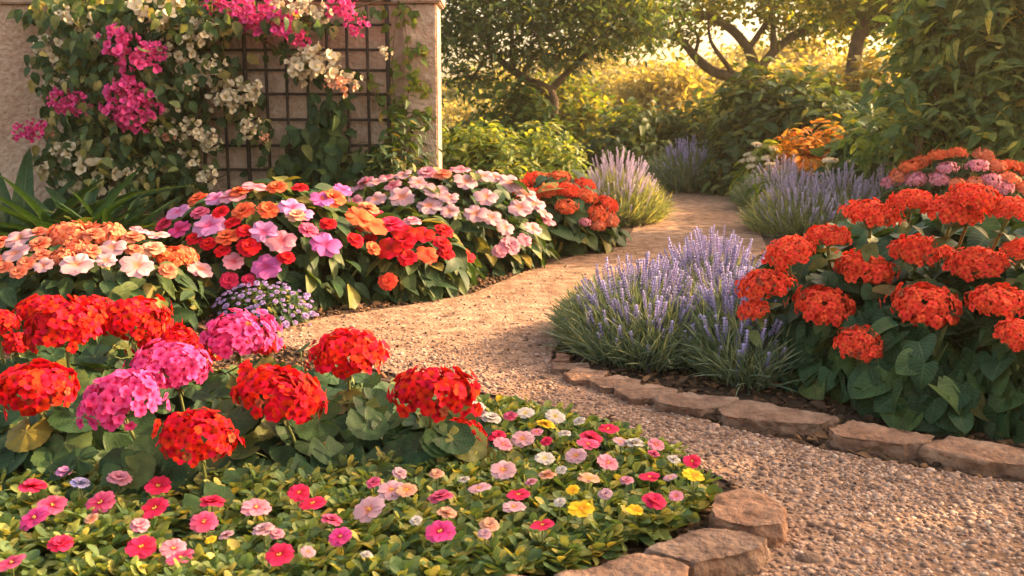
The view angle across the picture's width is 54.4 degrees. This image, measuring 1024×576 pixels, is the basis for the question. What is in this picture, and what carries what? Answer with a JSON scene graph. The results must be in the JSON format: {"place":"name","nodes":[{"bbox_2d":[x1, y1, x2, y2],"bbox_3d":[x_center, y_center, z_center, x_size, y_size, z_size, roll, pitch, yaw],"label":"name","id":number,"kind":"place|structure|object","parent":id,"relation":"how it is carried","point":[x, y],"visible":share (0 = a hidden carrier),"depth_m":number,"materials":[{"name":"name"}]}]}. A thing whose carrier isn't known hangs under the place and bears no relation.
{"place":"outdoors","nodes":[
{"label":"outdoors","id":0,"kind":"place"},
{"bbox_2d":[0,189,1023,575],"bbox_3d":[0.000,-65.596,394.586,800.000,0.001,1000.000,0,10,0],"label":"ground","id":1,"kind":"structure","parent":0,"point":[744,395],"depth_m":3.75,"materials":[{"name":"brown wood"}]},
{"bbox_2d":[0,309,36,434],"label":"geranium","id":2,"kind":"object","parent":1,"relation":"on","point":[9,321],"visible":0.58,"depth_m":3.16,"materials":[{"name":"red plant"}]},
{"bbox_2d":[1,332,35,361],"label":"geranium","id":3,"kind":"object","parent":1,"relation":"on","point":[13,343],"visible":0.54,"depth_m":3.35,"materials":[{"name":"red plant"}]},
{"bbox_2d":[0,394,54,453],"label":"geranium","id":4,"kind":"object","parent":1,"relation":"on","point":[14,418],"visible":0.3,"depth_m":2.88,"materials":[{"name":"green plant"}]},
{"bbox_2d":[0,326,65,366],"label":"geranium","id":5,"kind":"object","parent":1,"relation":"on","point":[50,353],"visible":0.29,"depth_m":3.55,"materials":[{"name":"green plant"}]},
{"bbox_2d":[5,293,116,370],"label":"geranium","id":6,"kind":"object","parent":1,"relation":"on","point":[26,308],"visible":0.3,"depth_m":3.64,"materials":[{"name":"red plant"}]},
{"bbox_2d":[0,358,122,496],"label":"geranium","id":7,"kind":"object","parent":1,"relation":"on","point":[46,379],"visible":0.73,"depth_m":2.68,"materials":[{"name":"red plant"}]},
{"bbox_2d":[22,300,111,413],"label":"geranium","id":8,"kind":"object","parent":1,"relation":"on","point":[50,326],"visible":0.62,"depth_m":3.16,"materials":[{"name":"red plant"}]},
{"bbox_2d":[0,395,161,475],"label":"geranium","id":9,"kind":"object","parent":1,"relation":"on","point":[62,420],"visible":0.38,"depth_m":2.74,"materials":[{"name":"green plant"}]},
{"bbox_2d":[0,166,162,251],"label":"strap leaf plant","id":10,"kind":"object","parent":1,"relation":"on","point":[30,219],"visible":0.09,"depth_m":6.18,"materials":[{"name":"plant"}]},
{"bbox_2d":[0,148,200,262],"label":"strap leaf plant","id":11,"kind":"object","parent":1,"relation":"on","point":[24,180],"visible":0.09,"depth_m":6.69,"materials":[{"name":"plant"}]},
{"bbox_2d":[71,294,133,371],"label":"geranium","id":12,"kind":"object","parent":1,"relation":"on","point":[94,300],"visible":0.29,"depth_m":3.77,"materials":[{"name":"red plant"}]},
{"bbox_2d":[0,220,216,346],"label":"impatiens","id":13,"kind":"object","parent":1,"relation":"on","point":[108,260],"visible":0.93,"depth_m":4.65,"materials":[{"name":"orange plant"}]},
{"bbox_2d":[41,189,180,277],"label":"strap leaf plant","id":14,"kind":"object","parent":1,"relation":"on","point":[107,217],"visible":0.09,"depth_m":6.37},
{"bbox_2d":[74,344,174,413],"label":"geranium","id":15,"kind":"object","parent":1,"relation":"on","point":[91,354],"visible":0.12,"depth_m":3.42,"materials":[{"name":"green plant"}]},
{"bbox_2d":[48,368,210,500],"bbox_3d":[-1.029,0.382,2.682,0.460,0.355,0.487,-8,12,-39],"label":"geranium","id":16,"kind":"object","parent":1,"relation":"on","point":[105,400],"visible":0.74,"depth_m":2.57,"materials":[{"name":"pink plant"}]},
{"bbox_2d":[100,294,201,398],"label":"geranium","id":17,"kind":"object","parent":1,"relation":"on","point":[143,314],"visible":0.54,"depth_m":3.31,"materials":[{"name":"red plant"}]},
{"bbox_2d":[101,331,215,371],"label":"geranium","id":18,"kind":"object","parent":1,"relation":"on","point":[113,356],"visible":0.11,"depth_m":3.73,"materials":[{"name":"green plant"}]},
{"bbox_2d":[125,322,219,402],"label":"geranium","id":19,"kind":"object","parent":1,"relation":"on","point":[179,333],"visible":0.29,"depth_m":3.48,"materials":[{"name":"red plant"}]},
{"bbox_2d":[116,338,240,445],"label":"geranium","id":20,"kind":"object","parent":1,"relation":"on","point":[179,364],"visible":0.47,"depth_m":2.87,"materials":[{"name":"pink plant"}]},
{"bbox_2d":[114,407,267,539],"bbox_3d":[-0.835,0.456,2.523,0.430,0.300,0.441,-3,10,-15],"label":"geranium","id":21,"kind":"object","parent":1,"relation":"on","point":[212,426],"visible":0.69,"depth_m":2.46,"materials":[{"name":"red plant"}]},
{"bbox_2d":[171,337,234,412],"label":"geranium","id":22,"kind":"object","parent":1,"relation":"on","point":[211,379],"visible":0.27,"depth_m":3.46,"materials":[{"name":"red plant"}]},
{"bbox_2d":[0,0,444,225],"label":"garden wall","id":23,"kind":"structure","parent":1,"relation":"on","point":[20,103],"depth_m":7.45,"materials":[{"name":"paint"}]},
{"bbox_2d":[6,0,393,217],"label":"bougainvillea","id":24,"kind":"object","parent":23,"relation":"attached to","point":[119,129],"visible":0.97,"depth_m":7.08,"materials":[{"name":"green plant"}]},
{"bbox_2d":[157,0,392,215],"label":"trellis","id":25,"kind":"object","parent":23,"relation":"attached to","point":[249,169],"visible":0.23,"depth_m":7.38,"materials":[{"name":"wood"}]},
{"bbox_2d":[239,77,397,203],"bbox_3d":[-1.430,-0.855,7.335,1.218,1.402,0.466,0,10,0],"label":"climbing vine","id":26,"kind":"object","parent":25,"relation":"attached to","point":[317,155],"visible":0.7,"depth_m":7.29,"materials":[{"name":"green plant"}]},
{"bbox_2d":[359,1,436,171],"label":"climbing vine","id":27,"kind":"object","parent":23,"relation":"attached to","point":[423,50],"visible":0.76,"depth_m":7.34,"materials":[{"name":"plant"}]},
{"bbox_2d":[176,308,283,431],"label":"geranium","id":28,"kind":"object","parent":1,"relation":"on","point":[240,333],"visible":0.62,"depth_m":3.07,"materials":[{"name":"pink plant"}]},
{"bbox_2d":[198,394,301,469],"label":"geranium","id":29,"kind":"object","parent":1,"relation":"on","point":[246,424],"visible":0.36,"depth_m":2.78,"materials":[{"name":"green plant"}]},
{"bbox_2d":[211,280,318,327],"bbox_3d":[-1.236,0.074,5.004,0.544,0.227,0.563,0,10,0],"label":"lobelia","id":30,"kind":"object","parent":1,"relation":"on","point":[278,303],"visible":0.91,"depth_m":4.88,"materials":[{"name":"purple plant"}]},
{"bbox_2d":[153,176,388,311],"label":"impatiens","id":31,"kind":"object","parent":1,"relation":"on","point":[276,231],"visible":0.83,"depth_m":5.33,"materials":[{"name":"pink plant"}]},
{"bbox_2d":[218,359,369,487],"bbox_3d":[-0.591,0.374,2.747,0.461,0.360,0.435,-4,10,-23],"label":"geranium","id":32,"kind":"object","parent":1,"relation":"on","point":[298,398],"visible":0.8,"depth_m":2.69,"materials":[{"name":"red plant"}]},
{"bbox_2d":[254,342,362,388],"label":"geranium","id":33,"kind":"object","parent":1,"relation":"on","point":[329,379],"visible":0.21,"depth_m":3.36,"materials":[{"name":"green plant"}]},
{"bbox_2d":[258,387,420,467],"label":"geranium","id":34,"kind":"object","parent":1,"relation":"on","point":[372,427],"visible":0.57,"depth_m":2.85,"materials":[{"name":"green plant"}]},
{"bbox_2d":[0,393,722,575],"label":"ground cover","id":35,"kind":"object","parent":1,"relation":"on","point":[98,550],"visible":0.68,"depth_m":2.35,"materials":[{"name":"green plant"}]},
{"bbox_2d":[17,478,47,503],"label":"bedding flower","id":36,"kind":"object","parent":35,"relation":"on","point":[32,486],"visible":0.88,"depth_m":2.44,"materials":[{"name":"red plant"}]},
{"bbox_2d":[19,505,53,542],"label":"bedding flower","id":37,"kind":"object","parent":35,"relation":"on","point":[33,517],"visible":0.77,"depth_m":2.26,"materials":[{"name":"pink plant"}]},
{"bbox_2d":[37,495,67,522],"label":"bedding flower","id":38,"kind":"object","parent":35,"relation":"on","point":[56,504],"visible":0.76,"depth_m":2.35,"materials":[{"name":"pink plant"}]},
{"bbox_2d":[45,534,75,561],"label":"bedding flower","id":39,"kind":"object","parent":35,"relation":"on","point":[61,543],"visible":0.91,"depth_m":2.15,"materials":[{"name":"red plant"}]},
{"bbox_2d":[85,491,115,513],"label":"bedding flower","id":40,"kind":"object","parent":35,"relation":"on","point":[103,501],"visible":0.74,"depth_m":2.37,"materials":[{"name":"pink plant"}]},
{"bbox_2d":[106,470,132,494],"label":"bedding flower","id":41,"kind":"object","parent":35,"relation":"on","point":[117,479],"visible":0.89,"depth_m":2.51,"materials":[{"name":"pink plant"}]},
{"bbox_2d":[124,535,155,558],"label":"bedding flower","id":42,"kind":"object","parent":35,"relation":"on","point":[142,546],"visible":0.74,"depth_m":2.13,"materials":[{"name":"red plant"}]},
{"bbox_2d":[141,497,169,528],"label":"bedding flower","id":43,"kind":"object","parent":35,"relation":"on","point":[152,508],"visible":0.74,"depth_m":2.32,"materials":[{"name":"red plant"}]},
{"bbox_2d":[144,475,171,499],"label":"bedding flower","id":44,"kind":"object","parent":35,"relation":"on","point":[155,485],"visible":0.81,"depth_m":2.46,"materials":[{"name":"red plant"}]},
{"bbox_2d":[159,539,186,557],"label":"bedding flower","id":45,"kind":"object","parent":35,"relation":"on","point":[169,548],"visible":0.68,"depth_m":2.12,"materials":[{"name":"pink plant"}]},
{"bbox_2d":[189,511,223,540],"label":"bedding flower","id":46,"kind":"object","parent":35,"relation":"on","point":[204,521],"visible":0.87,"depth_m":2.26,"materials":[{"name":"pink plant"}]},
{"bbox_2d":[241,498,271,527],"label":"bedding flower","id":47,"kind":"object","parent":35,"relation":"on","point":[255,507],"visible":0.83,"depth_m":2.33,"materials":[{"name":"pink plant"}]},
{"bbox_2d":[264,543,293,571],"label":"bedding flower","id":48,"kind":"object","parent":35,"relation":"on","point":[278,554],"visible":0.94,"depth_m":2.10,"materials":[{"name":"red plant"}]},
{"bbox_2d":[282,484,309,514],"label":"bedding flower","id":49,"kind":"object","parent":35,"relation":"on","point":[299,493],"visible":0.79,"depth_m":2.44,"materials":[{"name":"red plant"}]},
{"bbox_2d":[328,527,355,559],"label":"bedding flower","id":50,"kind":"object","parent":35,"relation":"on","point":[339,537],"visible":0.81,"depth_m":2.16,"materials":[{"name":"pink plant"}]},
{"bbox_2d":[353,496,385,534],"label":"bedding flower","id":51,"kind":"object","parent":35,"relation":"on","point":[368,509],"visible":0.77,"depth_m":2.30,"materials":[{"name":"pink plant"}]},
{"bbox_2d":[378,480,403,502],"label":"bedding flower","id":52,"kind":"object","parent":35,"relation":"on","point":[388,489],"visible":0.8,"depth_m":2.44,"materials":[{"name":"pink plant"}]},
{"bbox_2d":[425,520,456,548],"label":"bedding flower","id":53,"kind":"object","parent":35,"relation":"on","point":[439,531],"visible":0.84,"depth_m":2.19,"materials":[{"name":"pink plant"}]},
{"bbox_2d":[490,460,517,485],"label":"bedding flower","id":54,"kind":"object","parent":35,"relation":"on","point":[503,470],"visible":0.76,"depth_m":2.57,"materials":[{"name":"pink plant"}]},
{"bbox_2d":[500,501,525,529],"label":"bedding flower","id":55,"kind":"object","parent":35,"relation":"on","point":[510,506],"visible":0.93,"depth_m":2.34,"materials":[{"name":"pink plant"}]},
{"bbox_2d":[511,431,534,455],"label":"bedding flower","id":56,"kind":"object","parent":35,"relation":"on","point":[521,439],"visible":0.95,"depth_m":2.85,"materials":[{"name":"pink plant"}]},
{"bbox_2d":[527,519,555,549],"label":"bedding flower","id":57,"kind":"object","parent":35,"relation":"on","point":[544,524],"visible":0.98,"depth_m":2.24,"materials":[{"name":"red plant"}]},
{"bbox_2d":[568,500,594,536],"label":"bedding flower","id":58,"kind":"object","parent":35,"relation":"on","point":[582,509],"visible":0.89,"depth_m":2.31,"materials":[{"name":"yellow plant"}]},
{"bbox_2d":[642,492,667,531],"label":"bedding flower","id":59,"kind":"object","parent":35,"relation":"on","point":[656,501],"visible":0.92,"depth_m":2.35,"materials":[{"name":"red plant"}]},
{"bbox_2d":[679,468,705,505],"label":"bedding flower","id":60,"kind":"object","parent":35,"relation":"on","point":[693,475],"visible":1,"depth_m":2.53,"materials":[{"name":"yellow plant"}]},
{"bbox_2d":[304,327,418,446],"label":"geranium","id":61,"kind":"object","parent":1,"relation":"on","point":[364,350],"visible":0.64,"depth_m":2.97,"materials":[{"name":"red plant"}]},
{"bbox_2d":[327,371,419,417],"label":"geranium","id":62,"kind":"object","parent":1,"relation":"on","point":[365,379],"visible":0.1,"depth_m":3.27,"materials":[{"name":"green plant"}]},
{"bbox_2d":[352,71,444,204],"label":"shrub","id":63,"kind":"object","parent":1,"relation":"on","point":[385,147],"visible":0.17,"depth_m":7.14,"materials":[{"name":"green plant"}]},
{"bbox_2d":[328,204,485,302],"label":"impatiens","id":64,"kind":"object","parent":1,"relation":"on","point":[425,259],"visible":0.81,"depth_m":5.60,"materials":[{"name":"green plant"}]},
{"bbox_2d":[373,394,485,443],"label":"geranium","id":65,"kind":"object","parent":1,"relation":"on","point":[395,425],"visible":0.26,"depth_m":2.93,"materials":[{"name":"green plant"}]},
{"bbox_2d":[366,365,508,494],"bbox_3d":[-0.220,0.377,2.792,0.446,0.330,0.387,-7,12,-36],"label":"geranium","id":66,"kind":"object","parent":1,"relation":"on","point":[419,389],"visible":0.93,"depth_m":2.73,"materials":[{"name":"red plant"}]},
{"bbox_2d":[330,165,560,277],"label":"impatiens","id":67,"kind":"object","parent":1,"relation":"on","point":[472,208],"visible":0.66,"depth_m":6.49,"materials":[{"name":"pink plant"}]},
{"bbox_2d":[450,416,525,472],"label":"bedding flower","id":68,"kind":"object","parent":1,"relation":"on","point":[513,455],"visible":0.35,"depth_m":2.81,"materials":[{"name":"red plant"}]},
{"bbox_2d":[448,67,580,165],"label":"shrub","id":69,"kind":"object","parent":1,"relation":"on","point":[521,107],"visible":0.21,"depth_m":14.01,"materials":[{"name":"plant"}]},
{"bbox_2d":[442,117,597,188],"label":"shrub","id":70,"kind":"object","parent":1,"relation":"on","point":[497,151],"visible":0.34,"depth_m":10.23,"materials":[{"name":"plant"}]},
{"bbox_2d":[502,169,631,256],"bbox_3d":[0.354,-0.600,7.961,1.171,0.702,1.583,0,10,0],"label":"geranium mound","id":71,"kind":"object","parent":1,"relation":"on","point":[585,217],"visible":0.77,"depth_m":7.48,"materials":[{"name":"red plant"}]},
{"bbox_2d":[440,0,703,133],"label":"tree","id":72,"kind":"object","parent":1,"relation":"on","point":[468,24],"visible":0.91,"depth_m":14.16,"materials":[{"name":"green plant"}]},
{"bbox_2d":[563,367,608,385],"bbox_3d":[0.276,0.365,3.847,0.167,0.076,0.198,5,11,28],"label":"edging stone","id":73,"kind":"object","parent":1,"relation":"on","point":[576,376],"visible":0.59,"depth_m":3.82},
{"bbox_2d":[589,375,640,393],"bbox_3d":[0.388,0.382,3.736,0.198,0.073,0.198,0,10,0],"label":"edging stone","id":74,"kind":"object","parent":1,"relation":"on","point":[607,385],"visible":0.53,"depth_m":3.71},
{"bbox_2d":[583,146,681,226],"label":"lavender","id":75,"kind":"object","parent":1,"relation":"on","point":[637,199],"visible":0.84,"depth_m":9.56,"materials":[{"name":"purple plant"}]},
{"bbox_2d":[613,384,677,404],"bbox_3d":[0.488,0.404,3.604,0.246,0.080,0.211,0,10,0],"label":"edging stone","id":76,"kind":"object","parent":1,"relation":"on","point":[644,394],"visible":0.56,"depth_m":3.58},
{"bbox_2d":[573,87,723,180],"bbox_3d":[2.871,-2.272,15.965,4.240,2.006,3.051,0,10,0],"label":"shrub","id":77,"kind":"object","parent":1,"relation":"on","point":[637,135],"visible":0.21,"depth_m":15.59,"materials":[{"name":"plant"}]},
{"bbox_2d":[540,225,804,396],"bbox_3d":[0.756,0.027,4.547,1.266,0.570,1.955,3,10,16],"label":"lavender","id":78,"kind":"object","parent":1,"relation":"on","point":[679,308],"visible":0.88,"depth_m":4.08,"materials":[{"name":"purple plant"}]},
{"bbox_2d":[635,135,722,193],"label":"lavender","id":79,"kind":"object","parent":1,"relation":"on","point":[675,172],"visible":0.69,"depth_m":13.72,"materials":[{"name":"purple plant"}]},
{"bbox_2d":[654,392,738,418],"bbox_3d":[0.634,0.427,3.465,0.286,0.096,0.199,5,11,28],"label":"edging stone","id":80,"kind":"object","parent":1,"relation":"on","point":[691,404],"visible":0.57,"depth_m":3.43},
{"bbox_2d":[643,528,769,575],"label":"edging stone","id":81,"kind":"object","parent":1,"relation":"on","point":[712,552],"visible":0.89,"depth_m":2.19,"materials":[{"name":"stone"}]},
{"bbox_2d":[708,488,787,547],"bbox_3d":[0.571,0.581,2.443,0.191,0.117,0.229,0,10,0],"label":"edging stone","id":82,"kind":"object","parent":1,"relation":"on","point":[755,513],"visible":0.7,"depth_m":2.39,"materials":[{"name":"stone"}]},
{"bbox_2d":[726,139,787,201],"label":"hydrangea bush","id":83,"kind":"object","parent":1,"relation":"on","point":[766,149],"visible":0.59,"depth_m":12.08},
{"bbox_2d":[726,153,821,209],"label":"lavender","id":84,"kind":"object","parent":1,"relation":"on","point":[739,197],"visible":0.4,"depth_m":11.02,"materials":[{"name":"purple plant"}]},
{"bbox_2d":[715,400,839,436],"bbox_3d":[0.863,0.451,3.297,0.377,0.091,0.232,7,12,36],"label":"edging stone","id":85,"kind":"object","parent":1,"relation":"on","point":[754,416],"visible":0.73,"depth_m":3.25,"materials":[{"name":"stone"}]},
{"bbox_2d":[694,48,864,195],"bbox_3d":[3.774,-2.023,13.351,2.633,2.358,2.651,0,10,0],"label":"shrub","id":86,"kind":"object","parent":1,"relation":"on","point":[744,118],"visible":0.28,"depth_m":13.02,"materials":[{"name":"plant"}]},
{"bbox_2d":[762,114,844,180],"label":"shrub","id":87,"kind":"object","parent":1,"relation":"on","point":[804,153],"visible":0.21,"depth_m":11.49,"materials":[{"name":"plant"}]},
{"bbox_2d":[733,161,903,236],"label":"lavender","id":88,"kind":"object","parent":1,"relation":"on","point":[795,209],"visible":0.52,"depth_m":8.68,"materials":[{"name":"purple plant"}]},
{"bbox_2d":[802,93,906,191],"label":"shrub","id":89,"kind":"object","parent":1,"relation":"on","point":[836,154],"visible":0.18,"depth_m":10.02,"materials":[{"name":"plant"}]},
{"bbox_2d":[825,44,900,105],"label":"shrub","id":90,"kind":"object","parent":1,"relation":"on","point":[861,76],"visible":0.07,"depth_m":13.63,"materials":[{"name":"plant"}]},
{"bbox_2d":[735,182,1023,444],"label":"geranium bush","id":91,"kind":"object","parent":1,"relation":"on","point":[903,317],"visible":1,"depth_m":3.51,"materials":[{"name":"red plant"}]},
{"bbox_2d":[826,420,934,458],"bbox_3d":[1.135,0.491,3.083,0.312,0.096,0.191,7,12,35],"label":"edging stone","id":92,"kind":"object","parent":1,"relation":"on","point":[855,436],"visible":0.78,"depth_m":3.05,"materials":[{"name":"stone"}]},
{"bbox_2d":[830,0,1023,194],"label":"shrub","id":93,"kind":"object","parent":1,"relation":"on","point":[959,82],"visible":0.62,"depth_m":8.51,"materials":[{"name":"plant"}]},
{"bbox_2d":[880,147,1023,209],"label":"zinnia bed","id":94,"kind":"object","parent":1,"relation":"on","point":[986,168],"visible":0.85,"depth_m":7.78,"materials":[{"name":"pink plant"}]},
{"bbox_2d":[917,436,1023,479],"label":"edging stone","id":95,"kind":"object","parent":1,"relation":"on","point":[971,456],"visible":0.81,"depth_m":2.89,"materials":[{"name":"stone"}]},
{"bbox_2d":[276,190,1023,575],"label":"gravel path","id":96,"kind":"structure","parent":0,"point":[704,212],"depth_m":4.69,"materials":[{"name":"gravel"}]},
{"bbox_2d":[554,553,689,575],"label":"edging stone","id":97,"kind":"object","parent":96,"relation":"on","point":[638,564],"visible":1,"depth_m":2.09,"materials":[{"name":"stone"}]},
{"bbox_2d":[440,0,894,84],"label":"sky","id":98,"kind":"structure","parent":0,"point":[727,38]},
{"label":"grass ground","id":99,"kind":"structure","parent":0,"visible":0},
{"bbox_2d":[441,86,505,154],"bbox_3d":[-1.605,-4.076,25.574,4.006,2.123,4.871,0,10,0],"label":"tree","id":100,"kind":"object","parent":99,"relation":"on","point":[456,115],"visible":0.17,"depth_m":24.48,"materials":[{"name":"yellow plant"}]},
{"bbox_2d":[487,58,631,150],"bbox_3d":[1.152,-4.230,23.752,3.493,2.480,4.174,0,10,0],"label":"tree","id":101,"kind":"object","parent":99,"relation":"on","point":[583,107],"visible":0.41,"depth_m":22.98,"materials":[{"name":"yellow plant"}]},
{"bbox_2d":[520,43,640,80],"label":"tree","id":102,"kind":"object","parent":99,"relation":"on","point":[618,68],"visible":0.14,"depth_m":45.56,"materials":[{"name":"yellow plant"}]},
{"bbox_2d":[565,57,644,145],"bbox_3d":[2.630,-5.616,31.477,5.082,3.175,5.278,0,10,0],"label":"tree","id":103,"kind":"object","parent":99,"relation":"on","point":[609,81],"visible":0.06,"depth_m":30.93,"materials":[{"name":"yellow plant"}]},
{"bbox_2d":[600,52,724,122],"bbox_3d":[4.162,-5.157,27.946,4.424,2.910,3.928,0,10,0],"label":"tree","id":104,"kind":"object","parent":99,"relation":"on","point":[669,88],"visible":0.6,"depth_m":27.37,"materials":[{"name":"plant"}]},
{"bbox_2d":[552,0,897,88],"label":"tree","id":105,"kind":"object","parent":99,"relation":"on","point":[712,13],"visible":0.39,"depth_m":18.01,"materials":[{"name":"green plant"}]},
{"bbox_2d":[673,43,781,102],"bbox_3d":[7.253,-6.580,35.629,5.861,4.189,5.004,4,11,24],"label":"tree","id":106,"kind":"object","parent":99,"relation":"on","point":[717,63],"visible":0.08,"depth_m":34.67,"materials":[{"name":"yellow plant"}]},
{"bbox_2d":[756,29,847,68],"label":"tree","id":107,"kind":"object","parent":99,"relation":"on","point":[785,52],"visible":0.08,"depth_m":41.54,"materials":[{"name":"yellow plant"}]},
{"bbox_2d":[768,47,846,96],"bbox_3d":[7.714,-4.784,25.501,3.840,3.015,4.353,6,11,33],"label":"tree","id":108,"kind":"object","parent":99,"relation":"on","point":[807,59],"visible":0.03,"depth_m":24.74,"materials":[{"name":"yellow plant"}]},
{"bbox_2d":[765,0,905,86],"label":"tree","id":109,"kind":"object","parent":99,"relation":"on","point":[859,15],"visible":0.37,"depth_m":14.99,"materials":[{"name":"green plant"}]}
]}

